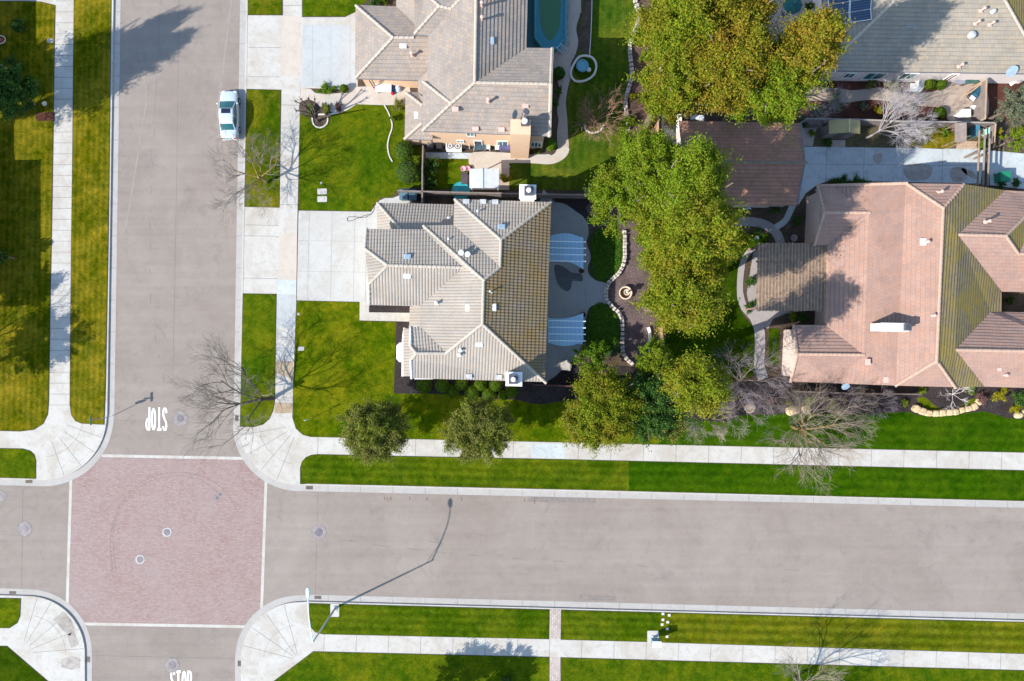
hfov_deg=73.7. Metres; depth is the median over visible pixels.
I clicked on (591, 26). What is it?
garden edging
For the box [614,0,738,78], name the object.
broadleaf tree
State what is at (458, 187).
paddling pool
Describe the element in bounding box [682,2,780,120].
broadleaf tree
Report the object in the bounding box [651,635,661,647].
mailbox cluster
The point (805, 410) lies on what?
boulder
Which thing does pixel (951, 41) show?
house roof
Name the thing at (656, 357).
broadleaf tree
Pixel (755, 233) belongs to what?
shrub
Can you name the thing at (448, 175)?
lawn
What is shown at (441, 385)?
ball bush
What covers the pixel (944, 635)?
lawn
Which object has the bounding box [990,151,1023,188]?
driveway
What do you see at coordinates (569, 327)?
pergola
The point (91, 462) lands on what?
gutter
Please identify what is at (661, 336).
wood fence
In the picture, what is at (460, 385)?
ball bush
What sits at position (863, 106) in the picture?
shrub
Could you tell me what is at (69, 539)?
road band
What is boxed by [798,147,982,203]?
driveway
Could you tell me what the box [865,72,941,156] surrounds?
bare tree
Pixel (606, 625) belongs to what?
lawn
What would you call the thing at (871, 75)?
window
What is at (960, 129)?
lean to
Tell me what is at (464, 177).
patio sofa
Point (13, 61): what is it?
shrub
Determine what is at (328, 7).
lawn
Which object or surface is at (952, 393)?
bare tree
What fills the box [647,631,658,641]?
mailbox pad
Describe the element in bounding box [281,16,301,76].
pavement slab
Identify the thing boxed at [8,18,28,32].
shrub
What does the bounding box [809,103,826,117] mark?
shrub
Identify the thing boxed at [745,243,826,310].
wood trellis
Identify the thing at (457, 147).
ac unit
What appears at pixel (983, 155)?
pergola
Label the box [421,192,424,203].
wood gate
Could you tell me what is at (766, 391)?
bare shrub
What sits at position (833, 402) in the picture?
shrub
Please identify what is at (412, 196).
wheelie bin
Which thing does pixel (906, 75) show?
window
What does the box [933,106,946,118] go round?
shrub
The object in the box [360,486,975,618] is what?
gutter joint
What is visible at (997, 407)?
mulch bed
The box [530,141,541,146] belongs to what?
window
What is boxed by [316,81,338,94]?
shrub
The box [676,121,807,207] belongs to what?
garage
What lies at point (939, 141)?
lawn
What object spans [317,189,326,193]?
utility lid
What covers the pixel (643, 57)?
shrub
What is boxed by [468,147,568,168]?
walkway
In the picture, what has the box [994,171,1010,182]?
wheelie bin
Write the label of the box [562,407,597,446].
broadleaf tree
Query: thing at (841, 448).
lawn edge
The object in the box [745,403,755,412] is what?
boulder
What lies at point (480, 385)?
ball bush
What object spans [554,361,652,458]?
broadleaf tree
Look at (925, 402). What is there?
lawn
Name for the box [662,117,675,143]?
patio
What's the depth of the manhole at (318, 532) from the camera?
66.83 m
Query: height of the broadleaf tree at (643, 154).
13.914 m
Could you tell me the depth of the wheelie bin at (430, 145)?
65.68 m
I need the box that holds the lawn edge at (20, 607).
[6,598,20,627]
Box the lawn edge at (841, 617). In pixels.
[661,612,1023,653]
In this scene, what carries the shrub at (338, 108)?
on the mulch bed at (302, 108)
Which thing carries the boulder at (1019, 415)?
on the mulch bed at (997, 407)
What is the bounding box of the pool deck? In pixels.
[526,0,536,47]
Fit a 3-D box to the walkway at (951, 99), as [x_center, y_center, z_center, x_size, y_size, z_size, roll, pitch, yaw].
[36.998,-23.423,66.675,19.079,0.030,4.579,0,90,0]
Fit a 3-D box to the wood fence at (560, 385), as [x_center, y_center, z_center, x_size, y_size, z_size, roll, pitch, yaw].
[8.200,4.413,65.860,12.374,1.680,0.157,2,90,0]
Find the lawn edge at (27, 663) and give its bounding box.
[7,646,46,680]
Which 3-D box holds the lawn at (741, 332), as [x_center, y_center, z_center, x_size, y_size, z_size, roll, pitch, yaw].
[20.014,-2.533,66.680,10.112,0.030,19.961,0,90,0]
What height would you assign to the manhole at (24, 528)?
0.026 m
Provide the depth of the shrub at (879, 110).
66.29 m
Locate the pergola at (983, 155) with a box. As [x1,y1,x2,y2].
[964,130,990,186]
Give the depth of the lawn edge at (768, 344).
66.67 m
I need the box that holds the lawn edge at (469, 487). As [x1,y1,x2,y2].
[300,454,619,490]
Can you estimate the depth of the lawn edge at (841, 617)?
66.68 m
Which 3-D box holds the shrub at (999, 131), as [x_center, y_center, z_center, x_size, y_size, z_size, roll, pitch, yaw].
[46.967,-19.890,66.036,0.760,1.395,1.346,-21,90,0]
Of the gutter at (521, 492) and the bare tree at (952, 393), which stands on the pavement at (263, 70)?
the gutter at (521, 492)
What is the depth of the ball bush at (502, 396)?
65.96 m
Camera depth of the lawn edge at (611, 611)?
66.68 m
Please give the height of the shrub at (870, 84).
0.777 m
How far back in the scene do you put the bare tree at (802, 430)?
62.09 m
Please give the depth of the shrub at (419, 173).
65.54 m
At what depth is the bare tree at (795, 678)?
63.12 m
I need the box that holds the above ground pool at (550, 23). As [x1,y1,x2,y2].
[534,0,569,52]
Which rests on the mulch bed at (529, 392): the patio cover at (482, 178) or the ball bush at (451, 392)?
the ball bush at (451, 392)
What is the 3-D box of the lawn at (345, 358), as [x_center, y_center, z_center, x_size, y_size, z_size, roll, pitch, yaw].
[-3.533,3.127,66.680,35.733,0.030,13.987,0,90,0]
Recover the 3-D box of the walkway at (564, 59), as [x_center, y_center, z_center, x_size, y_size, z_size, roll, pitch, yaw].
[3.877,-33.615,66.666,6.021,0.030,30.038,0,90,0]
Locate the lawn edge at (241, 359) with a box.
[240,293,276,426]
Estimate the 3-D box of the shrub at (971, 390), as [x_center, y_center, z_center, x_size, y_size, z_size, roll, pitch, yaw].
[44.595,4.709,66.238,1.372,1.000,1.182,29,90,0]
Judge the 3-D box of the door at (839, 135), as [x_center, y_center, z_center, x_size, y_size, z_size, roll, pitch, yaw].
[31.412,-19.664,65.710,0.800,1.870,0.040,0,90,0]
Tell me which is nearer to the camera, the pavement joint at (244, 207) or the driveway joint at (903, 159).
the driveway joint at (903, 159)
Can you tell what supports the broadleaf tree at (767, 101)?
on the yard soil at (788, 230)
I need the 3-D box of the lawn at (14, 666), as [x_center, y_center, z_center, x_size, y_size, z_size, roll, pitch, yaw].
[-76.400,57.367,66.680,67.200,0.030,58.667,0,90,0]
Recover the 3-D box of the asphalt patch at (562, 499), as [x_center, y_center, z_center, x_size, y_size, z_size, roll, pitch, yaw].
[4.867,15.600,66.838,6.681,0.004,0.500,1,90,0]
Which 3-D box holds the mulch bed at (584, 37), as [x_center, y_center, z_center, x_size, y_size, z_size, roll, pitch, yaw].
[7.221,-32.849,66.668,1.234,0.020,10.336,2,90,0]
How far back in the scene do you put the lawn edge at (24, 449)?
66.68 m
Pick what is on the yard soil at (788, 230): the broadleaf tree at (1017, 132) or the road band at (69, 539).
the broadleaf tree at (1017, 132)
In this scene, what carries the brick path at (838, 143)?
on the yard soil at (875, 140)
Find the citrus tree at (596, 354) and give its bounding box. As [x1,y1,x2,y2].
[570,339,609,373]
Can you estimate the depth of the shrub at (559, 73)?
65.82 m
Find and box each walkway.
[300,86,409,112]
[324,94,336,106]
[425,152,549,158]
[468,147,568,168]
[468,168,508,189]
[537,0,580,146]
[734,217,784,243]
[737,248,767,379]
[774,206,795,229]
[803,82,988,121]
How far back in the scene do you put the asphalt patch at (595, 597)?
66.84 m
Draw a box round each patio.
[539,189,605,380]
[554,264,582,290]
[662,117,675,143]
[747,249,815,327]
[766,0,810,41]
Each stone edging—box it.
[604,230,633,365]
[623,0,639,131]
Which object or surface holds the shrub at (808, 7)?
on the yard soil at (788, 230)
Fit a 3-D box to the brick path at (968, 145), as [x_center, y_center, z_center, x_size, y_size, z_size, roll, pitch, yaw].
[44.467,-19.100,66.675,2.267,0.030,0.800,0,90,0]
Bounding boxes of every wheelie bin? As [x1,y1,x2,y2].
[399,189,408,200]
[407,189,416,200]
[427,141,433,149]
[436,142,442,149]
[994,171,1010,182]
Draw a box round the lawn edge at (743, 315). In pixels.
[665,233,768,403]
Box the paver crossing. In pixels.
[69,457,264,624]
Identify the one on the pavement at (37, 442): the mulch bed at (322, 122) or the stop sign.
the stop sign
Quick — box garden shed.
[820,119,859,138]
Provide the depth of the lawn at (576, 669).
66.67 m
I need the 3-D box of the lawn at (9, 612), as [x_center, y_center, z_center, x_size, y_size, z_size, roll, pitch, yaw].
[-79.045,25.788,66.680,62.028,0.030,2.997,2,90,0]
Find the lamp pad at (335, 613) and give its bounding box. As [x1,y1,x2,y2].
[330,604,338,616]
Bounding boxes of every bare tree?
[163,330,292,466]
[204,120,297,233]
[568,84,633,145]
[684,403,749,446]
[713,336,794,436]
[756,378,881,503]
[770,645,849,680]
[798,69,850,132]
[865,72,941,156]
[939,387,971,409]
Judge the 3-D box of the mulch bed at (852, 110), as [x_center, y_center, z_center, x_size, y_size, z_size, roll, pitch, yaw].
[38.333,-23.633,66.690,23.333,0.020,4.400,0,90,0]
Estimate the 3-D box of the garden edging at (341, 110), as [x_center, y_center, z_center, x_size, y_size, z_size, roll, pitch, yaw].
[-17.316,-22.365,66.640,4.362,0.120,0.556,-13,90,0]
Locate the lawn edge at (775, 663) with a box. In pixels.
[560,657,1023,680]
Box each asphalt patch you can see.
[528,497,595,502]
[579,594,615,600]
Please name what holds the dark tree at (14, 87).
on the lawn at (26, 148)
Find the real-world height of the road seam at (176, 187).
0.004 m
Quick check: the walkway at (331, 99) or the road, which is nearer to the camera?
the walkway at (331, 99)
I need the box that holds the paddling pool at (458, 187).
[452,182,469,198]
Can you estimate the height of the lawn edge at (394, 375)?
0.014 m
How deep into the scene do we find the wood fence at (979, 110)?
65.40 m
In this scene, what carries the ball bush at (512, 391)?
on the mulch bed at (529, 392)
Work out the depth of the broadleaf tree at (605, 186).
58.73 m
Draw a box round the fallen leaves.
[659,117,675,130]
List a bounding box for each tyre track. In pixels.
[110,472,237,575]
[124,0,146,231]
[217,0,231,224]
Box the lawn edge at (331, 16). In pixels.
[302,0,367,16]
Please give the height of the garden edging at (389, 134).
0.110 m
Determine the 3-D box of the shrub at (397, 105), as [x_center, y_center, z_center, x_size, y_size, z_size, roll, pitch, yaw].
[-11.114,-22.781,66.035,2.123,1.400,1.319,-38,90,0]
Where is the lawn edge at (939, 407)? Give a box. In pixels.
[917,396,975,409]
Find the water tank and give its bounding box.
[982,127,989,135]
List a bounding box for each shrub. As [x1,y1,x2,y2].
[1,54,21,67]
[2,107,13,121]
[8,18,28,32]
[17,99,34,118]
[27,77,42,98]
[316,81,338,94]
[321,103,330,115]
[335,102,341,114]
[339,84,348,92]
[367,0,381,5]
[388,114,399,121]
[391,97,404,111]
[393,139,414,160]
[394,157,419,185]
[406,156,419,165]
[415,168,421,179]
[421,156,441,175]
[424,175,438,190]
[499,174,512,183]
[502,675,510,680]
[534,148,542,154]
[544,139,556,150]
[552,97,558,108]
[553,66,565,79]
[553,85,561,94]
[621,113,637,128]
[628,92,637,100]
[637,48,650,64]
[637,93,652,106]
[716,380,758,423]
[743,299,756,314]
[745,275,756,287]
[750,225,762,243]
[758,382,789,415]
[762,232,769,240]
[765,395,775,404]
[768,206,783,213]
[788,311,796,322]
[792,215,802,226]
[797,312,809,324]
[800,116,810,127]
[805,2,814,9]
[808,129,815,136]
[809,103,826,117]
[823,137,832,146]
[825,384,866,418]
[826,397,841,412]
[828,171,874,183]
[829,84,843,112]
[859,99,867,110]
[862,385,898,420]
[865,80,877,89]
[873,105,882,113]
[884,80,900,91]
[901,399,907,406]
[918,386,926,395]
[919,133,928,142]
[924,79,935,89]
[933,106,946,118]
[935,80,946,90]
[942,126,950,137]
[963,387,974,394]
[975,391,988,407]
[976,138,988,149]
[991,387,1007,401]
[996,127,1003,138]
[997,182,1008,189]
[1002,296,1015,304]
[1009,390,1023,407]
[1009,404,1023,413]
[1011,177,1021,187]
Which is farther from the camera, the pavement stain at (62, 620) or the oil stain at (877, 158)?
the pavement stain at (62, 620)
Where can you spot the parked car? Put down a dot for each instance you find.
(229, 103)
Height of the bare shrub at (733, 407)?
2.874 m
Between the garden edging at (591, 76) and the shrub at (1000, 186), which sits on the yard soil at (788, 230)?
the shrub at (1000, 186)
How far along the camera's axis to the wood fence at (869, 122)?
65.48 m
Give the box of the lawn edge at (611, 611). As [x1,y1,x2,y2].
[561,610,660,641]
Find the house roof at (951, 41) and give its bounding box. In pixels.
[811,0,1023,83]
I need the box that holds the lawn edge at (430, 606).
[309,603,549,638]
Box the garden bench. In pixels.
[962,80,978,85]
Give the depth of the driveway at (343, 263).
66.68 m
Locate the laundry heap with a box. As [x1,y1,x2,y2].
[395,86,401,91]
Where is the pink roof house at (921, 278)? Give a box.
[782,182,1023,389]
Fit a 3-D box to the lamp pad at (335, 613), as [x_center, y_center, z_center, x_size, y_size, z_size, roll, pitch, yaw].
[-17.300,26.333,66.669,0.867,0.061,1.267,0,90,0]
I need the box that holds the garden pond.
[576,59,590,71]
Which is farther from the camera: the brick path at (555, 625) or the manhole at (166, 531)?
the manhole at (166, 531)
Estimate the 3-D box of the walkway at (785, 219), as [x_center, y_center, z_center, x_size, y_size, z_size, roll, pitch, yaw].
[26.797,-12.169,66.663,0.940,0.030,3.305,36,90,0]
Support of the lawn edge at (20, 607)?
on the pavement at (46, 665)
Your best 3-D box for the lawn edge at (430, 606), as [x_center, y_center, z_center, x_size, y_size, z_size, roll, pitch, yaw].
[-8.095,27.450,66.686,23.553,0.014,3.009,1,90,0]
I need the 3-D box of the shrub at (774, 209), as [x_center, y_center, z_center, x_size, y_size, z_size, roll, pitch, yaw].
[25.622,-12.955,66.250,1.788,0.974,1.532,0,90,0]
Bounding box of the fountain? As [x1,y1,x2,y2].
[619,286,632,299]
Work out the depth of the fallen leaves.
66.64 m
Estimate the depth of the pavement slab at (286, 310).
66.70 m
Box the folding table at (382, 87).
[375,84,390,93]
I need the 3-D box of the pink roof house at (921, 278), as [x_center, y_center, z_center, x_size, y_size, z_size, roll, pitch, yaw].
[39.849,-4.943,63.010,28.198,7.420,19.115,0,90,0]
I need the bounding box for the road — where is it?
[0,0,1023,680]
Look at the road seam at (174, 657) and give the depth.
66.83 m
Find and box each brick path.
[549,609,560,638]
[549,658,559,680]
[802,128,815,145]
[831,140,844,146]
[956,141,977,148]
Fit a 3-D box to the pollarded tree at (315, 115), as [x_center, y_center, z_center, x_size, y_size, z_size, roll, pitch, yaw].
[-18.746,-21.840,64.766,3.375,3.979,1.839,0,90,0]
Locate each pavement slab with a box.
[276,294,295,326]
[278,234,296,278]
[278,280,295,293]
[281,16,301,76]
[531,443,563,457]
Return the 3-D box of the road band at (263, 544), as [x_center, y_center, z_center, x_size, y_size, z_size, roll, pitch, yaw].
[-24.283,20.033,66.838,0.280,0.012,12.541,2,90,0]
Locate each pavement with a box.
[0,0,113,479]
[0,595,84,680]
[239,0,1023,501]
[241,601,1023,680]
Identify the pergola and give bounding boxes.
[548,313,585,345]
[549,233,585,268]
[964,130,990,186]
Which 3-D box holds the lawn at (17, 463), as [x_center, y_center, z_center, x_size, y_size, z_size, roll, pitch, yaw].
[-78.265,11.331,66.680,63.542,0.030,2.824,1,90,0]
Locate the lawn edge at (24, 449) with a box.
[0,448,35,478]
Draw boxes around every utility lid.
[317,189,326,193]
[317,196,326,201]
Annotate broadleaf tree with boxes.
[330,392,418,472]
[435,392,519,467]
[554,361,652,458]
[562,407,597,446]
[582,156,646,244]
[609,116,692,198]
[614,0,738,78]
[622,39,705,132]
[624,254,739,340]
[626,369,683,451]
[628,186,664,244]
[630,222,664,271]
[633,186,752,305]
[633,333,675,376]
[634,131,742,226]
[652,340,744,424]
[652,405,690,445]
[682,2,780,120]
[697,0,784,41]
[722,32,828,137]
[743,0,856,117]
[984,81,1023,130]
[992,125,1023,152]
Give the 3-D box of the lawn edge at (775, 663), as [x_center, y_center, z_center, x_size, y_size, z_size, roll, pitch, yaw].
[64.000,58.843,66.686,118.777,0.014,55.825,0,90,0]
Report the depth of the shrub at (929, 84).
65.91 m
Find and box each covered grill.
[495,145,509,151]
[967,86,980,100]
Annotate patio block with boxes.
[560,360,571,370]
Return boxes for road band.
[66,480,71,603]
[84,622,244,627]
[102,454,242,459]
[260,482,266,607]
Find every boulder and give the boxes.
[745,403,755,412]
[785,405,799,415]
[802,405,810,413]
[1014,412,1023,418]
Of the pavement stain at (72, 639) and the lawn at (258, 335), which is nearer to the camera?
the lawn at (258, 335)
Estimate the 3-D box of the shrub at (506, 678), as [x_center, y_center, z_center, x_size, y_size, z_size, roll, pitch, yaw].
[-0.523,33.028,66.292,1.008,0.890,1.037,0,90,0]
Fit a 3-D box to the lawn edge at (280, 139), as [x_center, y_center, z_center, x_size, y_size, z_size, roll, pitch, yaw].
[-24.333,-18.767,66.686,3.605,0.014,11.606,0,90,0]
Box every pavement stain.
[53,611,74,633]
[61,656,80,669]
[67,632,78,647]
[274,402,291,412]
[275,361,292,380]
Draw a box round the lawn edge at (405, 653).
[274,651,533,680]
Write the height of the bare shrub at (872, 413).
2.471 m
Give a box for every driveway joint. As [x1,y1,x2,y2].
[298,232,365,300]
[312,25,312,86]
[826,147,981,178]
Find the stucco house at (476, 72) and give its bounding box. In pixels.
[354,0,553,158]
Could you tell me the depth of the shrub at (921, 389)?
66.36 m
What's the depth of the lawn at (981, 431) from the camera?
66.67 m
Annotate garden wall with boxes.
[676,114,681,145]
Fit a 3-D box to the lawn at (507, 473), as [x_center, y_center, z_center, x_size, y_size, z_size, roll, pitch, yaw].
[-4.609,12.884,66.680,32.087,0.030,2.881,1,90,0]
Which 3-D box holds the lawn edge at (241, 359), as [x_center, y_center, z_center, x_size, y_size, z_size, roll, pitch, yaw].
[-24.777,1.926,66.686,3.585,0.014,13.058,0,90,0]
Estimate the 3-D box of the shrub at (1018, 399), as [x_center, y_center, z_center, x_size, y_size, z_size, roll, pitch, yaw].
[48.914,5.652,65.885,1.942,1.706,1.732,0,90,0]
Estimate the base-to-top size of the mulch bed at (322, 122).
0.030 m
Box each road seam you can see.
[21,496,22,588]
[93,655,234,658]
[154,0,160,111]
[173,29,178,350]
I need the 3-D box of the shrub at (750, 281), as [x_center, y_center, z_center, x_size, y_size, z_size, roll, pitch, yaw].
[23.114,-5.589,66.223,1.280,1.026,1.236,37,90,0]
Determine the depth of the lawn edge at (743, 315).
66.68 m
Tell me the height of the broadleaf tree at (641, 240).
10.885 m
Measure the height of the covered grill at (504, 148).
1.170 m
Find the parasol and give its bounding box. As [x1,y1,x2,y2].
[781,0,802,16]
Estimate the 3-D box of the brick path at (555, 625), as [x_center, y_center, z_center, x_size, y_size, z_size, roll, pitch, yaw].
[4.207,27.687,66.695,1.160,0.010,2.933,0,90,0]
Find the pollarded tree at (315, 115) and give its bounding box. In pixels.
[292,95,330,122]
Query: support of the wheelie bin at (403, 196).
on the yard soil at (788, 230)
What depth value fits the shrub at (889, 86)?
66.36 m
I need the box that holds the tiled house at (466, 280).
[364,184,551,385]
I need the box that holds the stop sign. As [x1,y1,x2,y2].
[90,415,110,424]
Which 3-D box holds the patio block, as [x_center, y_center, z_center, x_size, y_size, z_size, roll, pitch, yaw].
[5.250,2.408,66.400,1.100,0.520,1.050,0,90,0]
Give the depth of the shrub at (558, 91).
66.05 m
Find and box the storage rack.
[690,115,703,120]
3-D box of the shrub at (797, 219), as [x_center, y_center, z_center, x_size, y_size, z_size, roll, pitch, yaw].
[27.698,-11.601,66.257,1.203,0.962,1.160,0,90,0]
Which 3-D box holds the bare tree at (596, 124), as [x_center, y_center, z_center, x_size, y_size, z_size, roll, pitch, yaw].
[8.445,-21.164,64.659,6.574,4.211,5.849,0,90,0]
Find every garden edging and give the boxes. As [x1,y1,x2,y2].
[312,117,327,127]
[314,104,355,114]
[384,105,392,161]
[570,54,596,82]
[589,0,591,54]
[647,327,651,351]
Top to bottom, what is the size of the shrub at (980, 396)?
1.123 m
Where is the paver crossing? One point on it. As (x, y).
(202, 564)
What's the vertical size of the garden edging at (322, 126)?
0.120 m
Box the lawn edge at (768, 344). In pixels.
[768,328,779,364]
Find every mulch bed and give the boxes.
[35,112,53,120]
[299,100,331,114]
[309,115,329,126]
[369,305,409,312]
[394,322,655,403]
[552,198,605,226]
[574,58,594,78]
[578,0,590,54]
[586,202,663,366]
[628,0,654,135]
[675,379,1023,422]
[785,81,1023,120]
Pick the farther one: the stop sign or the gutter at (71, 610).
the gutter at (71, 610)
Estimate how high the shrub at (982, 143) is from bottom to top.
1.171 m
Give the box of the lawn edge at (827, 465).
[636,461,1023,500]
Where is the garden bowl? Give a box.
[910,80,925,91]
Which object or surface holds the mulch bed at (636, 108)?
on the yard soil at (788, 230)
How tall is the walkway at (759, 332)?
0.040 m
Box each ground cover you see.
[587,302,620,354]
[590,229,622,282]
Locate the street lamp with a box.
[306,587,337,642]
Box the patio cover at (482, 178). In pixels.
[470,168,498,192]
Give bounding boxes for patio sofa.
[461,172,467,183]
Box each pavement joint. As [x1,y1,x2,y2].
[24,5,1001,668]
[36,427,294,653]
[243,15,280,278]
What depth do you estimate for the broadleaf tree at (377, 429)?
61.04 m
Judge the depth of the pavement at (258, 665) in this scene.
66.70 m
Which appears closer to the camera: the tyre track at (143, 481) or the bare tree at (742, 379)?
the bare tree at (742, 379)
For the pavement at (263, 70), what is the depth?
66.70 m
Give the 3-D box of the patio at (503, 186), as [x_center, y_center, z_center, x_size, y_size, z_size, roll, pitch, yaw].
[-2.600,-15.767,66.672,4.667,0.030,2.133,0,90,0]
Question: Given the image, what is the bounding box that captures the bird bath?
[791,234,796,240]
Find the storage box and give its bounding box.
[954,109,970,118]
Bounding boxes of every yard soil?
[296,0,1023,411]
[802,125,986,148]
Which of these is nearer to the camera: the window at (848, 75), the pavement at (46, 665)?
the window at (848, 75)
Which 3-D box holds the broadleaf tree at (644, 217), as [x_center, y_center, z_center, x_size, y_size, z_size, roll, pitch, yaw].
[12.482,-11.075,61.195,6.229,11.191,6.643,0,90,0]
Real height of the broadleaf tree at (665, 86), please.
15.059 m
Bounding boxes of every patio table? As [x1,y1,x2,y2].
[475,144,484,151]
[952,80,964,85]
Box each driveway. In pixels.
[297,196,425,312]
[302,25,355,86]
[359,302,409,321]
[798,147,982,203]
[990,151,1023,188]
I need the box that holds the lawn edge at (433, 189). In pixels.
[425,158,451,189]
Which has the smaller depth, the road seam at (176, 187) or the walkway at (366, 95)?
the walkway at (366, 95)
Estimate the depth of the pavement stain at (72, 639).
66.70 m
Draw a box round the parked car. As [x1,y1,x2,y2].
[216,91,240,140]
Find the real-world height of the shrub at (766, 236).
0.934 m
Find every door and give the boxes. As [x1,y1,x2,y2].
[831,133,846,138]
[942,74,959,81]
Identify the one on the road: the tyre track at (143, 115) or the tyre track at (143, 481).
the tyre track at (143, 115)
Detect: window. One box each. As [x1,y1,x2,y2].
[396,343,401,361]
[473,140,482,144]
[497,140,507,145]
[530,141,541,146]
[841,73,856,77]
[860,72,887,79]
[896,73,919,79]
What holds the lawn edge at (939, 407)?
on the mulch bed at (997, 407)
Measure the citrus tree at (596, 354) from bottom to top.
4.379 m
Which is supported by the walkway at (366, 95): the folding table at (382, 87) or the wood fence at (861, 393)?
the folding table at (382, 87)
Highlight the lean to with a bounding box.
[942,122,966,147]
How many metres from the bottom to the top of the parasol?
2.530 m
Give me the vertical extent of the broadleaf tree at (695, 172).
19.126 m
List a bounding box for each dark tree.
[0,61,41,124]
[0,249,15,263]
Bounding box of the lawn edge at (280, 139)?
[244,89,280,207]
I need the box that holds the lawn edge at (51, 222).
[0,1,54,431]
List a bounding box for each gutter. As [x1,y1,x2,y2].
[0,0,120,485]
[0,588,91,680]
[233,0,1023,507]
[235,595,1023,680]
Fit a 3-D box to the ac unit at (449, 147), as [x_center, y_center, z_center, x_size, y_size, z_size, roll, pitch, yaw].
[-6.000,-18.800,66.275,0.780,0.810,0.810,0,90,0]
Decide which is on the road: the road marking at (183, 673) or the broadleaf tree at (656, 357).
the road marking at (183, 673)
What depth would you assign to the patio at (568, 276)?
66.65 m
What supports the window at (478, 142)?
in the stucco house at (476, 72)
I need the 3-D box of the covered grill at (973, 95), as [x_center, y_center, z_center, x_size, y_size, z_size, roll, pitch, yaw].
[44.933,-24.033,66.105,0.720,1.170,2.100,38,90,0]
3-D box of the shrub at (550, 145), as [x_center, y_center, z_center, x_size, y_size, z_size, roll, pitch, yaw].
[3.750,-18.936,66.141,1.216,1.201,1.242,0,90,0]
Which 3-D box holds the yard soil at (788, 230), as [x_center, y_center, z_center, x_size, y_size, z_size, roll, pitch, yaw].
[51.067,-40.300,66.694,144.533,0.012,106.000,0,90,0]
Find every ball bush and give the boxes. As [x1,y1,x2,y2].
[416,379,431,393]
[435,379,449,392]
[445,384,458,397]
[454,379,467,390]
[464,384,479,400]
[474,380,487,390]
[482,387,495,399]
[489,380,501,391]
[498,390,507,401]
[505,386,518,398]
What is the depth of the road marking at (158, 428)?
66.83 m
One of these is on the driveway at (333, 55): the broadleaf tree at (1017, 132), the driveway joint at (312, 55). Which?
the driveway joint at (312, 55)
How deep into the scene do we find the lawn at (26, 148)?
66.67 m
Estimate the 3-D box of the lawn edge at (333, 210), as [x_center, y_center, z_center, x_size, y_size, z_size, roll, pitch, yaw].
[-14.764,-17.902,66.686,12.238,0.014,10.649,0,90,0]
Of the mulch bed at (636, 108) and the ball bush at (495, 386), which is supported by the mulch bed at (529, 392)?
the ball bush at (495, 386)
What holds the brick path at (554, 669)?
on the pavement at (258, 665)
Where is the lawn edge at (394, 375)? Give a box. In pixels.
[292,300,658,444]
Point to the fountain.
(625, 292)
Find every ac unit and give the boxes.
[446,143,453,151]
[453,144,461,151]
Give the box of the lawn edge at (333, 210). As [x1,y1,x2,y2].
[298,104,421,211]
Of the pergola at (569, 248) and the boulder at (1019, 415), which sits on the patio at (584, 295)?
the pergola at (569, 248)
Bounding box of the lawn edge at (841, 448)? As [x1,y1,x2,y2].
[659,444,1023,452]
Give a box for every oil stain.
[873,153,882,163]
[904,163,932,180]
[949,167,966,181]
[961,168,976,178]
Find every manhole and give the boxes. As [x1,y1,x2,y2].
[0,491,5,500]
[17,521,31,535]
[135,555,144,563]
[162,527,171,536]
[164,658,179,672]
[172,411,187,425]
[311,525,325,539]
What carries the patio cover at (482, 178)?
on the patio at (503, 186)
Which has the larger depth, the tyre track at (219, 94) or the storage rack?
the tyre track at (219, 94)
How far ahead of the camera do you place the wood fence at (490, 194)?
65.49 m
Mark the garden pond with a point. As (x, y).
(582, 65)
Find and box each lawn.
[0,1,54,430]
[0,449,35,477]
[0,598,19,627]
[0,646,45,680]
[70,0,110,423]
[240,294,275,426]
[245,89,280,206]
[248,0,281,14]
[275,652,548,680]
[293,301,658,443]
[299,104,421,210]
[300,455,628,490]
[302,0,366,15]
[309,604,548,638]
[426,159,472,188]
[509,0,636,190]
[561,610,659,641]
[561,658,1023,680]
[629,461,1023,500]
[659,411,1023,451]
[660,613,1023,653]
[666,232,768,400]
[769,329,779,364]
[908,128,955,148]
[917,397,974,409]
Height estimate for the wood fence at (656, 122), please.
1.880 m
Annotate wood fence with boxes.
[397,190,592,198]
[421,145,425,191]
[533,383,574,386]
[654,100,658,133]
[658,327,662,340]
[792,390,920,394]
[800,118,994,127]
[962,83,981,96]
[972,79,986,121]
[982,122,996,143]
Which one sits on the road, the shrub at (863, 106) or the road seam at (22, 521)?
the road seam at (22, 521)
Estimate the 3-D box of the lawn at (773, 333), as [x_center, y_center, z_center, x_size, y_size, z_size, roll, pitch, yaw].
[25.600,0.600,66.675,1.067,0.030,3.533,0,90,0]
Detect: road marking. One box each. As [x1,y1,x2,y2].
[146,407,166,430]
[170,670,191,680]

